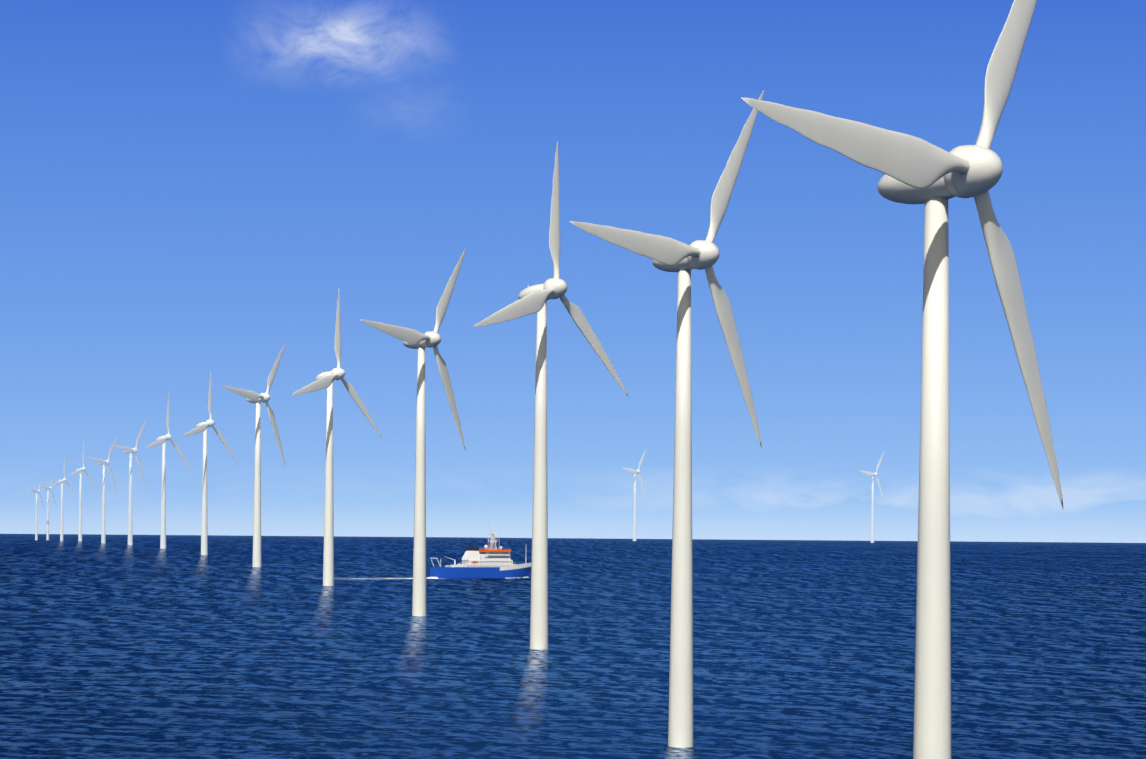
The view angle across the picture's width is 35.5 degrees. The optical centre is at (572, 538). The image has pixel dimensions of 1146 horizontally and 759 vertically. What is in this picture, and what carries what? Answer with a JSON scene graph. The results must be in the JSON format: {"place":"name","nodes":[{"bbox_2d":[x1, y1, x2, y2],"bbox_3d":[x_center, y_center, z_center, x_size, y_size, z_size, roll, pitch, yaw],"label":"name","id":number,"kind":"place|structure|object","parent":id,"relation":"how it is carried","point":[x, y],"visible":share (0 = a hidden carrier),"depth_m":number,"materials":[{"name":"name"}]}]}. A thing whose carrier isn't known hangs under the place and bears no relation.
{"place":"outdoors","nodes":[
{"label":"outdoors","id":0,"kind":"place"},
{"bbox_2d":[0,534,1145,758],"bbox_3d":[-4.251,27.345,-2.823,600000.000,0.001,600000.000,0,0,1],"label":"sea","id":1,"kind":"structure","parent":0,"point":[140,648],"depth_m":432.51,"materials":[{"name":"liquid"}]},
{"bbox_2d":[27,476,44,539],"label":"turbine","id":2,"kind":"object","parent":1,"relation":"in","point":[36,518],"visible":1,"depth_m":7626.81,"materials":[{"name":"white metal"}]},
{"bbox_2d":[38,472,56,539],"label":"turbine","id":3,"kind":"object","parent":1,"relation":"in","point":[47,489],"visible":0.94,"depth_m":7748.33,"materials":[{"name":"white metal"}]},
{"bbox_2d":[52,458,77,540],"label":"turbine","id":4,"kind":"object","parent":1,"relation":"in","point":[61,481],"visible":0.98,"depth_m":7152.03,"materials":[{"name":"white metal"}]},
{"bbox_2d":[68,442,98,540],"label":"turbine","id":5,"kind":"object","parent":1,"relation":"in","point":[80,470],"visible":1,"depth_m":6986.37,"materials":[{"name":"white metal"}]},
{"bbox_2d":[87,435,117,542],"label":"turbine","id":6,"kind":"object","parent":1,"relation":"in","point":[103,462],"visible":0.98,"depth_m":5392.43,"materials":[{"name":"white metal"}]},
{"bbox_2d":[111,419,146,544],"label":"turbine","id":7,"kind":"object","parent":1,"relation":"in","point":[128,450],"visible":1,"depth_m":4618.51,"materials":[{"name":"white metal"}]},
{"bbox_2d":[144,394,191,548],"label":"turbine","id":8,"kind":"object","parent":1,"relation":"in","point":[161,440],"visible":1,"depth_m":3557.71,"materials":[{"name":"white metal"}]},
{"bbox_2d":[182,373,237,554],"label":"turbine","id":9,"kind":"object","parent":1,"relation":"in","point":[201,427],"visible":1,"depth_m":2457.77,"materials":[{"name":"white metal"}]},
{"bbox_2d":[223,342,285,566],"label":"turbine","id":10,"kind":"object","parent":1,"relation":"in","point":[254,397],"visible":0.98,"depth_m":1552.07,"materials":[{"name":"white metal"}]},
{"bbox_2d":[292,288,381,585],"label":"turbine","id":11,"kind":"object","parent":1,"relation":"in","point":[324,380],"visible":1,"depth_m":987.10,"materials":[{"name":"white metal"}]},
{"bbox_2d":[334,578,443,579],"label":"ship wake","id":12,"kind":"object","parent":1,"relation":"on","point":[393,578],"visible":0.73,"depth_m":1169.44,"materials":[{"name":"white liquid"}]},
{"bbox_2d":[361,248,465,615],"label":"turbine","id":13,"kind":"object","parent":1,"relation":"in","point":[415,339],"visible":1,"depth_m":618.99,"materials":[{"name":"paint"}]},
{"bbox_2d":[408,577,528,578],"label":"ship foam spray","id":14,"kind":"object","parent":1,"relation":"on","point":[437,577],"visible":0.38,"depth_m":1179.88,"materials":[{"name":"white liquid"}]},
{"bbox_2d":[430,527,530,578],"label":"research ship","id":15,"kind":"object","parent":1,"relation":"on","point":[478,563],"visible":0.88,"depth_m":1198.47,"materials":[{"name":"blue"}]},
{"bbox_2d":[474,141,627,648],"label":"turbine","id":16,"kind":"object","parent":1,"relation":"in","point":[533,299],"visible":1,"depth_m":440.17,"materials":[{"name":"paint"}]},
{"bbox_2d":[621,450,645,540],"bbox_3d":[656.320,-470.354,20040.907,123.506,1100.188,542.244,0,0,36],"label":"turbine","id":17,"kind":"object","parent":1,"relation":"in","point":[633,471],"visible":0.98,"depth_m":20083.09,"materials":[{"name":"white metal"}]},
{"bbox_2d":[569,91,763,747],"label":"turbine","id":18,"kind":"object","parent":1,"relation":"in","point":[669,254],"visible":1,"depth_m":235.73,"materials":[{"name":"paint"}]},
{"bbox_2d":[859,452,883,542],"bbox_3d":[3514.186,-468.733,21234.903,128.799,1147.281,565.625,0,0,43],"label":"turbine","id":19,"kind":"object","parent":1,"relation":"in","point":[871,474],"visible":1,"depth_m":21273.67,"materials":[{"name":"white metal"}]},
{"bbox_2d":[741,0,1062,758],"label":"turbine","id":20,"kind":"object","parent":1,"relation":"in","point":[930,176],"visible":1,"depth_m":96.80,"materials":[{"name":"paint"}]},
{"bbox_2d":[0,0,1145,542],"label":"sky","id":21,"kind":"structure","parent":0,"point":[190,190],"materials":[{"name":"blue"}]}
]}

